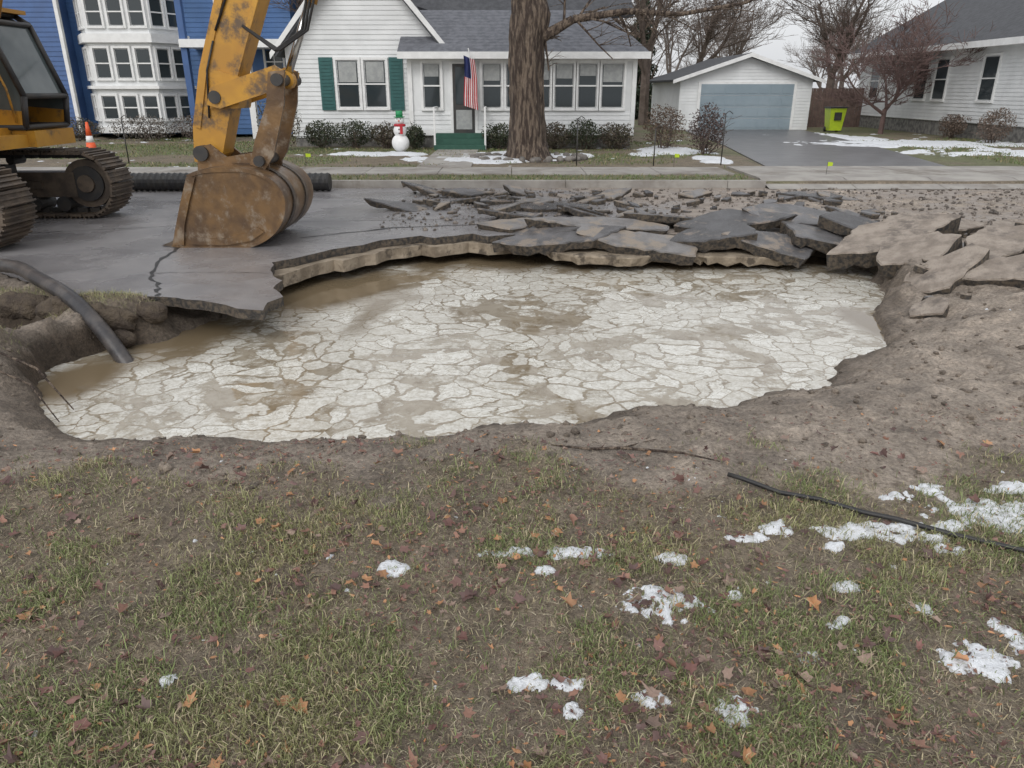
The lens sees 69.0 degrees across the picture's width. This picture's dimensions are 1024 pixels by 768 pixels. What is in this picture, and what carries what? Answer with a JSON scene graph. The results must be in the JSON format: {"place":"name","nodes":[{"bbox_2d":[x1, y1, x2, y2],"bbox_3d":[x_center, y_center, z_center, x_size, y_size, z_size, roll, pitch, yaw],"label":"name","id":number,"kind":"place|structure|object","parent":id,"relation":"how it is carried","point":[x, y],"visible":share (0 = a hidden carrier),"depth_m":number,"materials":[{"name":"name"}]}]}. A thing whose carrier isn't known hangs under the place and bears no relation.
{"place":"outdoors","nodes":[
{"label":"outdoors","id":0,"kind":"place"},
{"bbox_2d":[16,167,733,174],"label":"sidewalk","id":1,"kind":"structure","parent":0,"point":[527,170],"depth_m":15.59,"materials":[{"name":"concrete"}]},
{"bbox_2d":[37,252,886,441],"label":"sinkhole water","id":2,"kind":"structure","parent":0,"point":[419,346],"depth_m":6.18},
{"bbox_2d":[0,352,73,421],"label":"dead branch","id":3,"kind":"object","parent":2,"relation":"on","point":[33,367],"visible":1,"depth_m":5.05,"materials":[{"name":"wood"}]},
{"bbox_2d":[0,92,1023,767],"bbox_3d":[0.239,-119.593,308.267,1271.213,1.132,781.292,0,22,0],"label":"ground","id":4,"kind":"structure","parent":0,"point":[62,338],"depth_m":3.20,"materials":[{"name":"soil"}]},
{"bbox_2d":[0,259,133,362],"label":"suction hose","id":5,"kind":"object","parent":4,"relation":"on","point":[102,331],"visible":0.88,"depth_m":6.15,"materials":[{"name":"rubber"}]},
{"bbox_2d":[60,116,104,140],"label":"brown shrub","id":6,"kind":"object","parent":4,"relation":"on","point":[81,132],"visible":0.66,"depth_m":24.77,"materials":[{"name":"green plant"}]},
{"bbox_2d":[0,291,167,347],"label":"earth clod","id":7,"kind":"object","parent":4,"relation":"on","point":[120,322],"visible":0.48,"depth_m":6.32,"materials":[{"name":"soil"}]},
{"bbox_2d":[85,122,95,147],"bbox_3d":[-11.000,-6.390,19.410,0.380,0.820,0.380,0,22,0],"label":"traffic cone","id":8,"kind":"object","parent":4,"relation":"on","point":[90,142],"visible":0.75,"depth_m":19.35,"materials":[{"name":"orange plastic"}]},
{"bbox_2d":[120,115,129,163],"bbox_3d":[-8.824,-5.600,17.141,0.179,1.119,0.028,0,22,0],"label":"garden stake","id":9,"kind":"object","parent":4,"relation":"on","point":[124,138],"visible":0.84,"depth_m":17.11,"materials":[{"name":"metal"}]},
{"bbox_2d":[107,114,178,140],"bbox_3d":[-12.201,-8.500,24.798,2.467,0.916,1.123,0,22,0],"label":"brown shrub","id":10,"kind":"object","parent":4,"relation":"on","point":[154,130],"visible":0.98,"depth_m":24.73,"materials":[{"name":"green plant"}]},
{"bbox_2d":[2,0,298,138],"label":"walls","id":11,"kind":"structure","parent":4,"relation":"on","point":[63,40],"depth_m":25.37,"materials":[{"name":"blue wood"}]},
{"bbox_2d":[72,0,285,120],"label":"windows","id":12,"kind":"structure","parent":11,"relation":"attached to","point":[155,17],"depth_m":25.08,"materials":[{"name":"clear glass"}]},
{"bbox_2d":[171,114,193,139],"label":"brown shrub","id":13,"kind":"object","parent":4,"relation":"on","point":[190,123],"visible":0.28,"depth_m":24.71,"materials":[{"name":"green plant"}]},
{"bbox_2d":[256,101,311,146],"bbox_3d":[-6.226,-7.224,20.608,1.948,1.618,1.182,12,25,28],"label":"brown shrub","id":14,"kind":"object","parent":4,"relation":"on","point":[293,133],"visible":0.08,"depth_m":20.69,"materials":[{"name":"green plant"}]},
{"bbox_2d":[270,0,303,11],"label":"bare tree","id":15,"kind":"object","parent":4,"relation":"on","point":[299,2],"visible":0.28,"depth_m":25.24,"materials":[{"name":"plant"}]},
{"bbox_2d":[301,119,341,147],"bbox_3d":[-5.564,-7.273,21.731,1.169,0.889,0.866,0,22,0],"label":"boxwood shrub","id":16,"kind":"object","parent":4,"relation":"on","point":[319,133],"visible":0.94,"depth_m":21.65,"materials":[{"name":"green plant"}]},
{"bbox_2d":[331,118,374,147],"bbox_3d":[-4.601,-7.300,21.766,1.316,0.906,0.979,0,22,0],"label":"boxwood shrub","id":17,"kind":"object","parent":4,"relation":"on","point":[358,133],"visible":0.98,"depth_m":21.66,"materials":[{"name":"green plant"}]},
{"bbox_2d":[367,120,394,147],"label":"boxwood shrub","id":18,"kind":"object","parent":4,"relation":"on","point":[383,136],"visible":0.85,"depth_m":21.64,"materials":[{"name":"green plant"}]},
{"bbox_2d":[273,240,511,286],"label":"road base slab","id":19,"kind":"structure","parent":4,"relation":"on","point":[287,276],"depth_m":8.80,"materials":[{"name":"concrete"}]},
{"bbox_2d":[392,111,408,151],"bbox_3d":[-3.050,-6.873,20.294,0.480,1.070,0.480,0,22,0],"label":"snowman decoration","id":20,"kind":"object","parent":4,"relation":"on","point":[400,141],"visible":1,"depth_m":20.18,"materials":[{"name":"white fabric"}]},
{"bbox_2d":[405,122,426,148],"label":"boxwood shrub","id":21,"kind":"object","parent":4,"relation":"on","point":[415,134],"visible":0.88,"depth_m":21.28,"materials":[{"name":"green plant"}]},
{"bbox_2d":[417,149,477,166],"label":"front walk","id":22,"kind":"structure","parent":4,"relation":"on","point":[431,159],"depth_m":18.29,"materials":[{"name":"concrete"}]},
{"bbox_2d":[433,106,486,149],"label":"steps","id":23,"kind":"structure","parent":4,"relation":"on","point":[459,141],"depth_m":21.27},
{"bbox_2d":[296,135,629,147],"bbox_3d":[-1.520,-7.297,22.428,10.000,0.490,0.920,0,22,0],"label":"foundation","id":24,"kind":"object","parent":4,"relation":"on","point":[429,141],"visible":0.14,"depth_m":22.05,"materials":[{"name":"concrete"}]},
{"bbox_2d":[285,0,637,137],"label":"walls","id":25,"kind":"structure","parent":24,"relation":"on","point":[358,28],"depth_m":21.53,"materials":[{"name":"white wood"}]},
{"bbox_2d":[269,0,650,58],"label":"roof","id":26,"kind":"structure","parent":25,"relation":"on","point":[457,29],"depth_m":21.36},
{"bbox_2d":[449,61,477,132],"bbox_3d":[-1.390,-8.242,21.485,0.780,1.940,0.078,0,22,0],"label":"door","id":27,"kind":"structure","parent":25,"relation":"attached to","point":[464,119],"depth_m":21.54,"materials":[{"name":"metal"}]},
{"bbox_2d":[463,48,477,109],"bbox_3d":[-1.188,-8.575,20.998,0.385,1.599,0.580,-3,22,-8],"label":"flag","id":28,"kind":"object","parent":25,"relation":"attached to","point":[470,91],"visible":1,"depth_m":20.85,"materials":[{"name":"multicoloured fabric"}]},
{"bbox_2d":[318,57,627,110],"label":"windows","id":29,"kind":"structure","parent":25,"relation":"attached to","point":[375,84],"depth_m":21.52,"materials":[{"name":"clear glass"}]},
{"bbox_2d":[481,122,508,148],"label":"boxwood shrub","id":30,"kind":"object","parent":4,"relation":"on","point":[502,135],"visible":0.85,"depth_m":21.28,"materials":[{"name":"green plant"}]},
{"bbox_2d":[0,262,1023,500],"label":"soil clods","id":31,"kind":"object","parent":4,"relation":"on","point":[164,466],"visible":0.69,"depth_m":4.07,"materials":[{"name":"brown soil"}]},
{"bbox_2d":[0,410,1023,767],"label":"dead thatch","id":32,"kind":"object","parent":4,"relation":"on","point":[542,628],"visible":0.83,"depth_m":2.52,"materials":[{"name":"brown plant"}]},
{"bbox_2d":[0,404,1023,767],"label":"fallen leaves","id":33,"kind":"object","parent":4,"relation":"on","point":[620,695],"depth_m":2.58,"materials":[{"name":"brown plant"}]},
{"bbox_2d":[26,459,1023,740],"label":"snow patch","id":34,"kind":"object","parent":4,"relation":"on","point":[994,667],"visible":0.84,"depth_m":2.80,"materials":[{"name":"white snow"}]},
{"bbox_2d":[26,137,1023,179],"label":"lawn grass","id":35,"kind":"structure","parent":4,"relation":"on","point":[370,165],"depth_m":19.27,"materials":[{"name":"green plant"}]},
{"bbox_2d":[470,152,587,162],"bbox_3d":[0.416,-5.604,18.428,2.945,0.188,1.920,0,22,0],"label":"rock border","id":36,"kind":"object","parent":4,"relation":"on","point":[567,158],"visible":0.65,"depth_m":17.85,"materials":[{"name":"grey stone"}]},
{"bbox_2d":[37,133,1023,166],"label":"lawn snow","id":37,"kind":"structure","parent":4,"relation":"on","point":[869,141],"depth_m":20.31,"materials":[{"name":"white snow"}]},
{"bbox_2d":[332,180,765,187],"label":"kerb","id":38,"kind":"structure","parent":4,"relation":"on","point":[561,183],"depth_m":13.81,"materials":[{"name":"concrete"}]},
{"bbox_2d":[546,121,571,148],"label":"boxwood shrub","id":39,"kind":"object","parent":4,"relation":"on","point":[553,143],"visible":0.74,"depth_m":21.28,"materials":[{"name":"green plant"}]},
{"bbox_2d":[576,116,584,165],"bbox_3d":[1.526,-5.380,16.583,0.179,1.119,0.028,0,22,0],"label":"garden stake","id":40,"kind":"object","parent":4,"relation":"on","point":[577,140],"visible":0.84,"depth_m":16.59,"materials":[{"name":"metal"}]},
{"bbox_2d":[566,118,604,148],"bbox_3d":[2.123,-7.163,21.367,1.156,0.939,0.857,0,22,0],"label":"boxwood shrub","id":41,"kind":"object","parent":4,"relation":"on","point":[583,136],"visible":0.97,"depth_m":21.28,"materials":[{"name":"green plant"}]},
{"bbox_2d":[598,122,634,148],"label":"boxwood shrub","id":42,"kind":"object","parent":4,"relation":"on","point":[616,139],"visible":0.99,"depth_m":21.27,"materials":[{"name":"green plant"}]},
{"bbox_2d":[653,125,662,165],"bbox_3d":[3.276,-5.324,16.713,0.179,0.919,0.028,0,22,0],"label":"garden stake","id":43,"kind":"object","parent":4,"relation":"on","point":[654,144],"visible":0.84,"depth_m":16.68,"materials":[{"name":"metal"}]},
{"bbox_2d":[505,0,813,160],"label":"street tree","id":44,"kind":"object","parent":4,"relation":"on","point":[531,32],"visible":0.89,"depth_m":17.24,"materials":[{"name":"brown plant"}]},
{"bbox_2d":[631,0,691,119],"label":"bare tree","id":45,"kind":"object","parent":4,"relation":"on","point":[653,69],"visible":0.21,"depth_m":41.91,"materials":[{"name":"brown plant"}]},
{"bbox_2d":[638,104,686,147],"bbox_3d":[4.248,-7.216,20.998,1.376,1.311,1.276,0,22,0],"label":"brown shrub","id":46,"kind":"object","parent":4,"relation":"on","point":[666,127],"visible":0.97,"depth_m":21.05,"materials":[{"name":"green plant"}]},
{"bbox_2d":[612,0,740,124],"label":"bare tree","id":47,"kind":"object","parent":4,"relation":"on","point":[644,65],"visible":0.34,"depth_m":33.98,"materials":[{"name":"brown plant"}]},
{"bbox_2d":[685,102,741,154],"bbox_3d":[5.068,-6.729,19.697,1.261,1.370,1.407,-12,25,-28],"label":"brown shrub","id":48,"kind":"object","parent":4,"relation":"on","point":[703,146],"visible":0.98,"depth_m":19.48,"materials":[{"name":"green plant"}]},
{"bbox_2d":[720,111,732,164],"bbox_3d":[4.826,-5.500,16.751,0.179,1.219,0.028,0,22,0],"label":"garden stake","id":49,"kind":"object","parent":4,"relation":"on","point":[723,137],"visible":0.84,"depth_m":16.73,"materials":[{"name":"metal"}]},
{"bbox_2d":[660,0,799,62],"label":"bare tree","id":50,"kind":"object","parent":4,"relation":"on","point":[709,33],"visible":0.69,"depth_m":40.84,"materials":[{"name":"brown plant"}]},
{"bbox_2d":[616,0,906,105],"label":"distant trees","id":51,"kind":"object","parent":4,"relation":"on","point":[738,49],"visible":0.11,"depth_m":60.57,"materials":[{"name":"brown plant"}]},
{"bbox_2d":[547,213,1023,318],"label":"mud caked slabs","id":52,"kind":"structure","parent":4,"relation":"on","point":[992,253],"depth_m":8.02,"materials":[{"name":"concrete"}]},
{"bbox_2d":[807,88,864,126],"bbox_3d":[14.415,-12.582,33.995,3.030,1.720,0.080,0,22,0],"label":"wooden fence","id":53,"kind":"object","parent":4,"relation":"on","point":[852,116],"visible":0.34,"depth_m":33.95,"materials":[{"name":"brown wood"}]},
{"bbox_2d":[823,106,848,131],"bbox_3d":[13.050,-10.714,30.163,0.700,0.960,0.700,0,22,0],"label":"trash bin","id":54,"kind":"object","parent":4,"relation":"on","point":[834,117],"visible":1,"depth_m":29.96,"materials":[{"name":"plastic"}]},
{"bbox_2d":[772,0,904,103],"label":"bare tree","id":55,"kind":"object","parent":4,"relation":"on","point":[823,23],"visible":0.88,"depth_m":35.84,"materials":[{"name":"brown plant"}]},
{"bbox_2d":[727,472,1023,552],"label":"black cable","id":56,"kind":"object","parent":4,"relation":"on","point":[855,509],"visible":0.99,"depth_m":3.16,"materials":[{"name":"rubber"}]},
{"bbox_2d":[727,166,1023,188],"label":"driveway apron","id":57,"kind":"object","parent":4,"relation":"on","point":[910,173],"visible":0.9,"depth_m":14.54,"materials":[{"name":"concrete"}]},
{"bbox_2d":[806,0,993,133],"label":"ornamental tree","id":58,"kind":"object","parent":4,"relation":"on","point":[900,80],"visible":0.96,"depth_m":27.60,"materials":[{"name":"red plant"}]},
{"bbox_2d":[847,0,1023,142],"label":"white bungalow","id":59,"kind":"object","parent":4,"relation":"on","point":[992,80],"visible":0.69,"depth_m":26.63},
{"bbox_2d":[867,52,1003,102],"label":"windows","id":60,"kind":"structure","parent":59,"relation":"in","point":[990,69],"depth_m":27.28,"materials":[{"name":"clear glass"}]},
{"bbox_2d":[938,114,971,138],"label":"brown shrub","id":61,"kind":"object","parent":4,"relation":"on","point":[955,124],"visible":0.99,"depth_m":25.88,"materials":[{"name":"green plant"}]},
{"bbox_2d":[973,107,1017,142],"bbox_3d":[15.194,-8.105,23.450,1.293,1.162,1.194,-16,26,-34],"label":"brown shrub","id":62,"kind":"object","parent":4,"relation":"on","point":[991,138],"visible":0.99,"depth_m":23.36,"materials":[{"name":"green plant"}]},
{"bbox_2d":[0,284,1023,767],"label":"grass","id":63,"kind":"structure","parent":0,"point":[96,708],"depth_m":2.47,"materials":[{"name":"green plant"}]},
{"bbox_2d":[0,188,1023,319],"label":"road","id":64,"kind":"structure","parent":0,"point":[109,255],"depth_m":9.21,"materials":[{"name":"grey asphalt"}]},
{"bbox_2d":[0,0,317,247],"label":"excavator","id":65,"kind":"object","parent":64,"relation":"on","point":[234,197],"visible":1,"depth_m":8.57,"materials":[{"name":"metal"}]},
{"bbox_2d":[119,172,331,190],"bbox_3d":[-5.430,-3.620,13.354,4.340,0.328,0.328,0,22,0],"label":"corrugated pipe","id":66,"kind":"object","parent":64,"relation":"on","point":[162,181],"visible":0.29,"depth_m":13.23,"materials":[{"name":"black plastic"}]},
{"bbox_2d":[38,201,476,295],"bbox_3d":[-2.998,-1.916,9.464,10.011,0.001,6.198,0,22,0],"label":"road crack","id":67,"kind":"object","parent":64,"relation":"on","point":[154,270],"visible":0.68,"depth_m":8.29,"materials":[{"name":"black asphalt"}]},
{"bbox_2d":[364,181,897,267],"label":"broken asphalt slabs","id":68,"kind":"structure","parent":64,"relation":"on","point":[631,228],"depth_m":9.41,"materials":[{"name":"grey asphalt"}]},
{"bbox_2d":[379,187,1023,230],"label":"road rubble","id":69,"kind":"object","parent":64,"relation":"on","point":[789,190],"visible":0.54,"depth_m":11.94,"materials":[{"name":"broken asphalt"},{"name":"concrete"},{"name":"dirt"}]},
{"bbox_2d":[650,52,825,129],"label":"detached garage","id":70,"kind":"structure","parent":0,"point":[757,91],"depth_m":31.14,"materials":[{"name":"white wood"}]},
{"bbox_2d":[695,82,797,129],"bbox_3d":[9.800,-11.658,31.260,4.100,1.890,0.087,0,22,0],"label":"garage door","id":71,"kind":"structure","parent":70,"relation":"in","point":[761,105],"depth_m":31.18,"materials":[{"name":"paint"}]},
{"bbox_2d":[618,0,943,89],"label":"sky","id":72,"kind":"structure","parent":0,"point":[774,50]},
{"bbox_2d":[686,130,944,165],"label":"driveway","id":73,"kind":"structure","parent":0,"point":[766,147],"depth_m":20.38,"materials":[{"name":"concrete"}]}
]}

